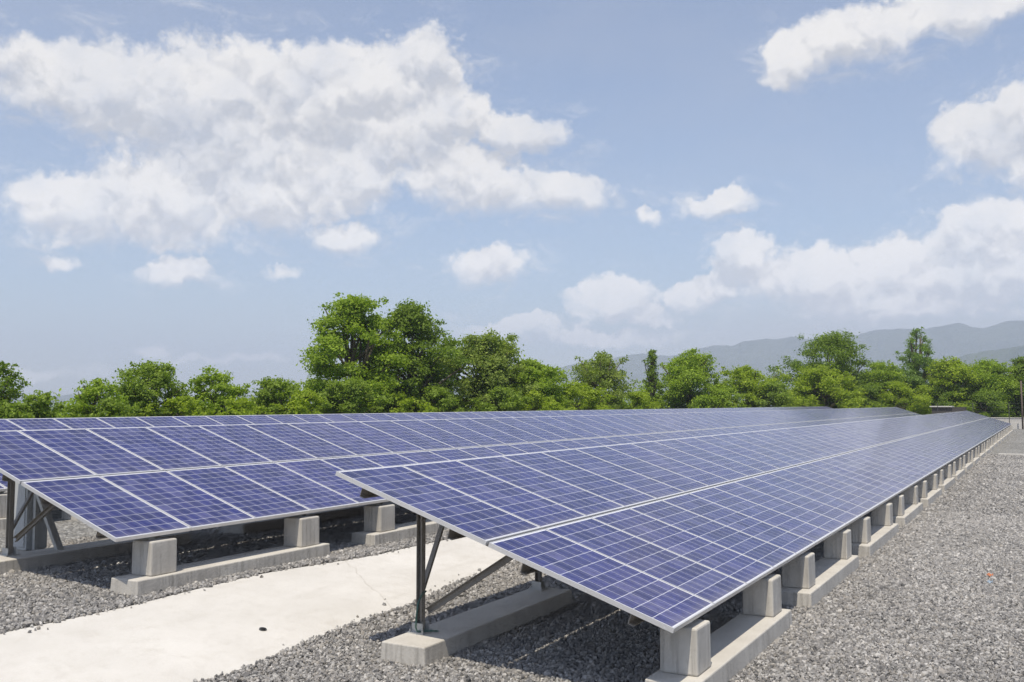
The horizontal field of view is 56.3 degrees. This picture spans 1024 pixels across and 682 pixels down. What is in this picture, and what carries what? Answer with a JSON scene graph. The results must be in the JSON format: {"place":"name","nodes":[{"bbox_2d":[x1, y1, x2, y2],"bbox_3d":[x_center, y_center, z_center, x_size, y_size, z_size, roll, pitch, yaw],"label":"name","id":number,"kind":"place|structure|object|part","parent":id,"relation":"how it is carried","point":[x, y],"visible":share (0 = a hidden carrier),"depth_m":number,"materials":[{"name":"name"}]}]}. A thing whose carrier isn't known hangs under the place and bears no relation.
{"place":"outdoors","nodes":[
{"label":"outdoors","id":0,"kind":"place"},
{"bbox_2d":[0,537,514,681],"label":"concrete path","id":1,"kind":"structure","parent":0,"point":[209,633],"depth_m":9.14,"materials":[{"name":"beige concrete"}]},
{"bbox_2d":[0,416,1023,681],"bbox_3d":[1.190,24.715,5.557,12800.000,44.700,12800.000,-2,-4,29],"label":"ground","id":2,"kind":"structure","parent":0,"point":[78,528],"depth_m":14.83,"materials":[{"name":"stone"}]},
{"bbox_2d":[0,493,6,529],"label":"concrete footing","id":3,"kind":"object","parent":2,"relation":"on","point":[3,505],"visible":0.17,"depth_m":14.91,"materials":[{"name":"grey concrete"}]},
{"bbox_2d":[0,361,32,418],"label":"tree","id":4,"kind":"object","parent":2,"relation":"on","point":[7,392],"visible":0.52,"depth_m":44.16,"materials":[{"name":"green plant"}]},
{"bbox_2d":[0,399,41,418],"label":"bush","id":5,"kind":"object","parent":2,"relation":"on","point":[8,410],"visible":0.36,"depth_m":40.37,"materials":[{"name":"green plant"}]},
{"bbox_2d":[13,482,46,552],"bbox_3d":[-6.307,2.207,12.480,0.360,1.220,0.312,-2,-4,29],"label":"inverter cabinet","id":6,"kind":"object","parent":2,"relation":"on","point":[23,543],"visible":0.31,"depth_m":12.32,"materials":[{"name":"grey metal"}]},
{"bbox_3d":[-6.380,2.139,12.353,0.300,1.020,0.011,-2,-4,29],"label":"door","id":7,"kind":"part","parent":6,"relation":"part of","materials":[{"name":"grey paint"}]},
{"bbox_2d":[21,390,65,417],"bbox_3d":[-20.820,3.319,42.001,2.449,2.384,2.068,2,-4,-32],"label":"tree","id":8,"kind":"object","parent":2,"relation":"on","point":[40,403],"visible":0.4,"depth_m":41.90,"materials":[{"name":"green plant"}]},
{"bbox_2d":[32,493,63,549],"bbox_3d":[-5.893,2.307,12.169,0.680,1.020,0.120,-2,-4,29],"label":"support frame","id":9,"kind":"object","parent":2,"relation":"on","point":[53,532],"visible":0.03,"depth_m":12.19,"materials":[{"name":"metal"}]},
{"bbox_2d":[61,510,77,519],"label":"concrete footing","id":10,"kind":"object","parent":2,"relation":"on","point":[65,515],"visible":0.02,"depth_m":16.11,"materials":[{"name":"grey concrete"}]},
{"bbox_2d":[51,377,128,417],"bbox_3d":[-20.115,3.265,45.922,3.669,3.032,3.204,0,-4,-8],"label":"tree","id":11,"kind":"object","parent":2,"relation":"on","point":[85,399],"visible":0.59,"depth_m":45.40,"materials":[{"name":"green plant"}]},
{"bbox_2d":[0,532,189,574],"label":"concrete beam","id":12,"kind":"structure","parent":2,"relation":"on","point":[35,559],"depth_m":11.99,"materials":[{"name":"grey concrete"}]},
{"bbox_2d":[0,407,920,555],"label":"solar array","id":13,"kind":"object","parent":12,"relation":"on","point":[126,483],"visible":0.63,"depth_m":13.53,"materials":[{"name":"blue"}]},
{"bbox_2d":[80,397,148,417],"bbox_3d":[-18.751,3.689,45.416,3.896,2.090,3.280,2,-4,-26],"label":"bush","id":14,"kind":"object","parent":2,"relation":"on","point":[104,411],"visible":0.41,"depth_m":44.73,"materials":[{"name":"green plant"}]},
{"bbox_2d":[100,357,197,416],"bbox_3d":[-19.342,2.981,50.599,5.330,4.230,5.571,-2,-4,29],"label":"tree","id":15,"kind":"object","parent":2,"relation":"on","point":[155,380],"visible":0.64,"depth_m":49.62,"materials":[{"name":"green plant"}]},
{"bbox_2d":[136,394,214,416],"bbox_3d":[-17.289,3.845,49.056,3.999,2.270,3.497,1,-4,-8],"label":"bush","id":16,"kind":"object","parent":2,"relation":"on","point":[188,403],"visible":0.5,"depth_m":48.96,"materials":[{"name":"green plant"}]},
{"bbox_2d":[110,515,329,594],"bbox_3d":[-3.312,2.518,11.332,0.439,0.615,3.065,-2,-4,29],"label":"concrete footing","id":17,"kind":"object","parent":2,"relation":"on","point":[155,567],"visible":0.79,"depth_m":10.74,"materials":[{"name":"grey concrete"}]},
{"bbox_2d":[184,365,257,415],"bbox_3d":[-16.331,3.233,52.492,4.657,3.926,4.171,-2,-4,29],"label":"tree","id":18,"kind":"object","parent":2,"relation":"on","point":[215,399],"visible":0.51,"depth_m":52.10,"materials":[{"name":"green plant"}]},
{"bbox_2d":[207,395,276,415],"bbox_3d":[-14.337,3.948,50.602,2.958,2.277,4.030,-2,-4,29],"label":"bush","id":19,"kind":"object","parent":2,"relation":"on","point":[236,405],"visible":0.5,"depth_m":50.35,"materials":[{"name":"green plant"}]},
{"bbox_2d":[245,375,314,414],"bbox_3d":[-13.314,3.667,54.946,5.908,3.432,5.168,-2,-4,29],"label":"tree","id":20,"kind":"object","parent":2,"relation":"on","point":[265,395],"visible":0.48,"depth_m":54.69,"materials":[{"name":"green plant"}]},
{"bbox_2d":[221,506,363,534],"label":"concrete beam","id":21,"kind":"structure","parent":2,"relation":"on","point":[257,526],"depth_m":15.12,"materials":[{"name":"grey concrete"}]},
{"bbox_2d":[268,388,327,414],"bbox_3d":[-11.677,3.941,53.595,2.965,2.649,4.244,3,-5,-39],"label":"bush","id":22,"kind":"object","parent":2,"relation":"on","point":[301,401],"visible":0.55,"depth_m":53.27,"materials":[{"name":"green plant"}]},
{"bbox_2d":[311,377,393,413],"bbox_3d":[-10.306,3.807,57.151,6.806,3.380,4.322,-1,-4,14],"label":"bush","id":23,"kind":"object","parent":2,"relation":"on","point":[355,388],"visible":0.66,"depth_m":56.58,"materials":[{"name":"green plant"}]},
{"bbox_2d":[296,292,422,413],"bbox_3d":[-10.187,1.290,61.621,8.025,9.000,9.603,1,-4,-15],"label":"tall tree","id":24,"kind":"object","parent":2,"relation":"on","point":[331,346],"visible":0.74,"depth_m":59.89,"materials":[{"name":"green plant"}]},
{"bbox_2d":[383,501,402,508],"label":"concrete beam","id":25,"kind":"structure","parent":2,"relation":"on","point":[396,505],"depth_m":18.07,"materials":[{"name":"grey concrete"}]},
{"bbox_2d":[351,504,447,545],"bbox_3d":[-1.357,2.748,14.827,0.439,0.615,3.065,-2,-4,29],"label":"concrete footing","id":26,"kind":"object","parent":2,"relation":"on","point":[380,526],"visible":0.4,"depth_m":13.74,"materials":[{"name":"grey concrete"}]},
{"bbox_2d":[367,389,443,412],"bbox_3d":[-6.692,4.322,59.562,5.522,2.645,4.046,-2,-4,29],"label":"bush","id":27,"kind":"object","parent":2,"relation":"on","point":[402,403],"visible":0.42,"depth_m":59.23,"materials":[{"name":"green plant"}]},
{"bbox_2d":[354,298,473,412],"bbox_3d":[-6.570,1.478,63.316,8.365,8.850,7.449,-2,-4,29],"label":"tall tree","id":28,"kind":"object","parent":2,"relation":"on","point":[411,321],"visible":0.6,"depth_m":62.56,"materials":[{"name":"green plant"}]},
{"bbox_2d":[404,382,474,412],"bbox_3d":[-4.805,4.229,61.782,4.446,3.148,4.777,-2,-4,29],"label":"bush","id":29,"kind":"object","parent":2,"relation":"on","point":[437,391],"visible":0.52,"depth_m":61.25,"materials":[{"name":"green plant"}]},
{"bbox_2d":[381,587,571,666],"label":"concrete beam","id":30,"kind":"structure","parent":2,"relation":"on","point":[466,629],"depth_m":9.18,"materials":[{"name":"grey concrete"}]},
{"bbox_2d":[335,411,1010,634],"bbox_3d":[19.250,4.137,42.697,3.193,1.488,79.988,-2,-4,29],"label":"solar array","id":31,"kind":"object","parent":30,"relation":"on","point":[672,535],"visible":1,"depth_m":10.65,"materials":[{"name":"blue"}]},
{"bbox_2d":[418,327,539,411],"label":"tree","id":32,"kind":"object","parent":2,"relation":"on","point":[490,355],"visible":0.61,"depth_m":66.48,"materials":[{"name":"green plant"}]},
{"bbox_2d":[464,385,544,411],"bbox_3d":[-0.834,4.421,63.996,5.151,3.027,5.023,3,-5,-40],"label":"bush","id":33,"kind":"object","parent":2,"relation":"on","point":[500,393],"visible":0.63,"depth_m":63.25,"materials":[{"name":"green plant"}]},
{"bbox_2d":[12,375,1023,417],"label":"undergrowth","id":34,"kind":"object","parent":2,"relation":"on","point":[461,397],"visible":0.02,"depth_m":67.42,"materials":[{"name":"green plant"}]},
{"bbox_2d":[507,354,573,410],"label":"tree","id":35,"kind":"object","parent":2,"relation":"on","point":[546,379],"visible":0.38,"depth_m":68.64,"materials":[{"name":"green plant"}]},
{"bbox_2d":[516,387,574,410],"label":"bush","id":36,"kind":"object","parent":2,"relation":"on","point":[549,403],"visible":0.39,"depth_m":65.15,"materials":[{"name":"green plant"}]},
{"bbox_2d":[559,380,615,409],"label":"bush","id":37,"kind":"object","parent":2,"relation":"on","point":[575,390],"visible":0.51,"depth_m":71.05,"materials":[{"name":"green plant"}]},
{"bbox_2d":[564,350,640,409],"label":"tree","id":38,"kind":"object","parent":2,"relation":"on","point":[599,371],"visible":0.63,"depth_m":76.87,"materials":[{"name":"green plant"}]},
{"bbox_2d":[606,388,662,409],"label":"bush","id":39,"kind":"object","parent":2,"relation":"on","point":[638,398],"visible":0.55,"depth_m":78.86,"materials":[{"name":"green plant"}]},
{"bbox_2d":[662,389,691,408],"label":"bush","id":40,"kind":"object","parent":2,"relation":"on","point":[682,404],"visible":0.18,"depth_m":89.24,"materials":[{"name":"green plant"}]},
{"bbox_2d":[634,347,749,408],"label":"tree","id":41,"kind":"object","parent":2,"relation":"on","point":[688,374],"visible":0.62,"depth_m":88.69,"materials":[{"name":"green plant"}]},
{"bbox_2d":[681,383,750,408],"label":"bush","id":42,"kind":"object","parent":2,"relation":"on","point":[727,392],"visible":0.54,"depth_m":86.77,"materials":[{"name":"green plant"}]},
{"bbox_2d":[645,574,792,681],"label":"concrete footing","id":43,"kind":"object","parent":2,"relation":"on","point":[695,651],"visible":0.77,"depth_m":8.17,"materials":[{"name":"grey concrete"}]},
{"bbox_2d":[705,364,800,407],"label":"tree","id":44,"kind":"object","parent":2,"relation":"on","point":[745,377],"visible":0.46,"depth_m":89.92,"materials":[{"name":"green plant"}]},
{"bbox_2d":[746,380,799,407],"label":"bush","id":45,"kind":"object","parent":2,"relation":"on","point":[773,393],"visible":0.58,"depth_m":88.67,"materials":[{"name":"green plant"}]},
{"bbox_2d":[781,529,858,606],"bbox_3d":[3.878,2.832,12.034,0.439,0.615,3.065,-2,-4,29],"label":"concrete footing","id":46,"kind":"object","parent":2,"relation":"on","point":[808,580],"visible":0.63,"depth_m":11.18,"materials":[{"name":"grey concrete"}]},
{"bbox_2d":[763,328,890,408],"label":"tree","id":47,"kind":"object","parent":2,"relation":"on","point":[832,345],"visible":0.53,"depth_m":96.79,"materials":[{"name":"green plant"}]},
{"bbox_2d":[779,363,883,408],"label":"tree","id":48,"kind":"object","parent":2,"relation":"on","point":[813,380],"visible":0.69,"depth_m":91.45,"materials":[{"name":"green plant"}]},
{"bbox_2d":[829,381,911,411],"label":"bush","id":49,"kind":"object","parent":2,"relation":"on","point":[873,387],"visible":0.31,"depth_m":92.93,"materials":[{"name":"green plant"}]},
{"bbox_2d":[846,503,898,556],"bbox_3d":[5.838,3.057,15.530,0.439,0.615,3.065,-2,-4,29],"label":"concrete footing","id":50,"kind":"object","parent":2,"relation":"on","point":[873,534],"visible":0.63,"depth_m":14.83,"materials":[{"name":"grey concrete"}]},
{"bbox_2d":[860,360,907,406],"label":"tree","id":51,"kind":"object","parent":2,"relation":"on","point":[892,373],"visible":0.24,"depth_m":98.15,"materials":[{"name":"green plant"}]},
{"bbox_2d":[885,485,922,525],"bbox_3d":[7.778,3.284,19.029,0.439,0.615,3.065,-2,-4,29],"label":"concrete footing","id":52,"kind":"object","parent":2,"relation":"on","point":[907,506],"visible":0.57,"depth_m":18.56,"materials":[{"name":"grey concrete"}]},
{"bbox_2d":[874,381,935,414],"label":"bush","id":53,"kind":"object","parent":2,"relation":"on","point":[900,387],"visible":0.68,"depth_m":92.53,"materials":[{"name":"green plant"}]},
{"bbox_2d":[889,326,954,410],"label":"conifer","id":54,"kind":"object","parent":2,"relation":"on","point":[913,375],"visible":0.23,"depth_m":98.86,"materials":[{"name":"green plant"}]},
{"bbox_2d":[914,474,941,505],"bbox_3d":[9.726,3.518,22.497,0.439,0.615,3.065,-2,-4,29],"label":"concrete footing","id":55,"kind":"object","parent":2,"relation":"on","point":[929,491],"visible":0.66,"depth_m":22.02,"materials":[{"name":"grey concrete"}]},
{"bbox_2d":[932,464,954,490],"bbox_3d":[11.675,3.739,25.996,0.439,0.615,3.065,-2,-4,29],"label":"concrete footing","id":56,"kind":"object","parent":2,"relation":"on","point":[946,480],"visible":0.59,"depth_m":25.75,"materials":[{"name":"grey concrete"}]},
{"bbox_2d":[914,387,978,412],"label":"bush","id":57,"kind":"object","parent":2,"relation":"on","point":[944,395],"visible":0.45,"depth_m":93.08,"materials":[{"name":"green plant"}]},
{"bbox_2d":[906,356,988,416],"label":"tree","id":58,"kind":"object","parent":2,"relation":"on","point":[951,373],"visible":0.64,"depth_m":93.65,"materials":[{"name":"green plant"}]},
{"bbox_2d":[930,406,966,413],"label":"site hut","id":59,"kind":"object","parent":2,"relation":"on","point":[945,408],"visible":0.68,"depth_m":87.83,"materials":[{"name":"grey metal"}]},
{"bbox_2d":[948,458,964,479],"bbox_3d":[13.616,3.972,29.492,0.438,0.615,3.065,-2,-4,29],"label":"concrete footing","id":60,"kind":"object","parent":2,"relation":"on","point":[958,471],"visible":0.48,"depth_m":29.59,"materials":[{"name":"grey concrete"}]},
{"bbox_2d":[958,452,972,471],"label":"concrete footing","id":61,"kind":"object","parent":2,"relation":"on","point":[967,464],"visible":0.48,"depth_m":32.53,"materials":[{"name":"grey concrete"}]},
{"bbox_2d":[935,403,1009,422],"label":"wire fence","id":62,"kind":"object","parent":2,"relation":"on","point":[937,411],"visible":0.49,"depth_m":86.79,"materials":[{"name":"grey metal"}]},
{"bbox_2d":[968,448,979,464],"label":"concrete footing","id":63,"kind":"object","parent":2,"relation":"on","point":[974,458],"visible":0.46,"depth_m":35.72,"materials":[{"name":"grey concrete"}]},
{"bbox_2d":[974,444,984,458],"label":"concrete footing","id":64,"kind":"object","parent":2,"relation":"on","point":[980,453],"visible":0.44,"depth_m":39.35,"materials":[{"name":"grey concrete"}]},
{"bbox_2d":[981,441,990,453],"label":"concrete footing","id":65,"kind":"object","parent":2,"relation":"on","point":[986,449],"visible":0.43,"depth_m":42.93,"materials":[{"name":"grey concrete"}]},
{"bbox_2d":[964,389,1010,417],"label":"bush","id":66,"kind":"object","parent":2,"relation":"on","point":[990,397],"visible":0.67,"depth_m":90.69,"materials":[{"name":"green plant"}]},
{"bbox_2d":[985,438,993,450],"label":"concrete footing","id":67,"kind":"object","parent":2,"relation":"on","point":[991,446],"visible":0.38,"depth_m":46.40,"materials":[{"name":"grey concrete"}]},
{"bbox_2d":[960,357,1023,417],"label":"tree","id":68,"kind":"object","parent":2,"relation":"on","point":[992,376],"visible":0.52,"depth_m":93.29,"materials":[{"name":"green plant"}]},
{"bbox_2d":[990,436,997,447],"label":"concrete footing","id":69,"kind":"object","parent":2,"relation":"on","point":[994,443],"visible":0.46,"depth_m":49.56,"materials":[{"name":"grey concrete"}]},
{"bbox_2d":[993,433,1000,444],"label":"concrete footing","id":70,"kind":"object","parent":2,"relation":"on","point":[998,441],"visible":0.45,"depth_m":54.12,"materials":[{"name":"grey concrete"}]},
{"bbox_2d":[998,432,1003,441],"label":"concrete footing","id":71,"kind":"object","parent":2,"relation":"on","point":[1000,437],"visible":0.41,"depth_m":57.34,"materials":[{"name":"grey concrete"}]},
{"bbox_2d":[1000,430,1005,439],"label":"concrete footing","id":72,"kind":"object","parent":2,"relation":"on","point":[1003,435],"visible":0.43,"depth_m":60.63,"materials":[{"name":"grey concrete"}]},
{"bbox_2d":[990,417,1023,428],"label":"retaining wall","id":73,"kind":"structure","parent":2,"relation":"on","point":[1016,423],"depth_m":85.18,"materials":[{"name":"concrete"}]},
{"bbox_2d":[998,453,1023,455],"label":"kerb","id":74,"kind":"structure","parent":2,"relation":"on","point":[1009,454],"depth_m":41.55,"materials":[{"name":"concrete"}]},
{"bbox_2d":[1001,355,1023,417],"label":"tree","id":75,"kind":"object","parent":2,"relation":"on","point":[1018,363],"visible":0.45,"depth_m":94.55,"materials":[{"name":"green plant"}]},
{"bbox_2d":[1020,381,1023,428],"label":"utility pole","id":76,"kind":"object","parent":2,"relation":"on","point":[1021,405],"visible":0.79,"depth_m":83.51,"materials":[{"name":"brown"}]},
{"bbox_2d":[0,0,1023,397],"label":"sky","id":77,"kind":"structure","parent":0,"point":[186,184],"materials":[{"name":"blue"}]},
{"bbox_2d":[11,320,1023,413],"bbox_3d":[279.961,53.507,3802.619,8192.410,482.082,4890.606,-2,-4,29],"label":"mountain","id":78,"kind":"structure","parent":0,"point":[955,340],"depth_m":4534.11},
{"bbox_2d":[642,349,665,408],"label":"conifer","id":79,"kind":"object","parent":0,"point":[653,379],"visible":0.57,"depth_m":86.81,"materials":[{"name":"green plant"}]},
{"bbox_2d":[887,346,1023,392],"bbox_3d":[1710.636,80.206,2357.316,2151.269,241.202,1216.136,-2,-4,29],"label":"hill","id":80,"kind":"structure","parent":0,"point":[1004,355],"depth_m":2647.64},
{"bbox_3d":[-10.816,2.904,15.032,0.483,0.270,2.965,-2,-4,29],"label":"concrete beam","id":81,"kind":"object","parent":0,"visible":0},
{"bbox_2d":[0,407,832,493],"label":"solar array","id":82,"kind":"object","parent":81,"relation":"on","point":[55,423],"visible":0.16,"depth_m":24.67,"materials":[{"name":"blue"}]}
]}

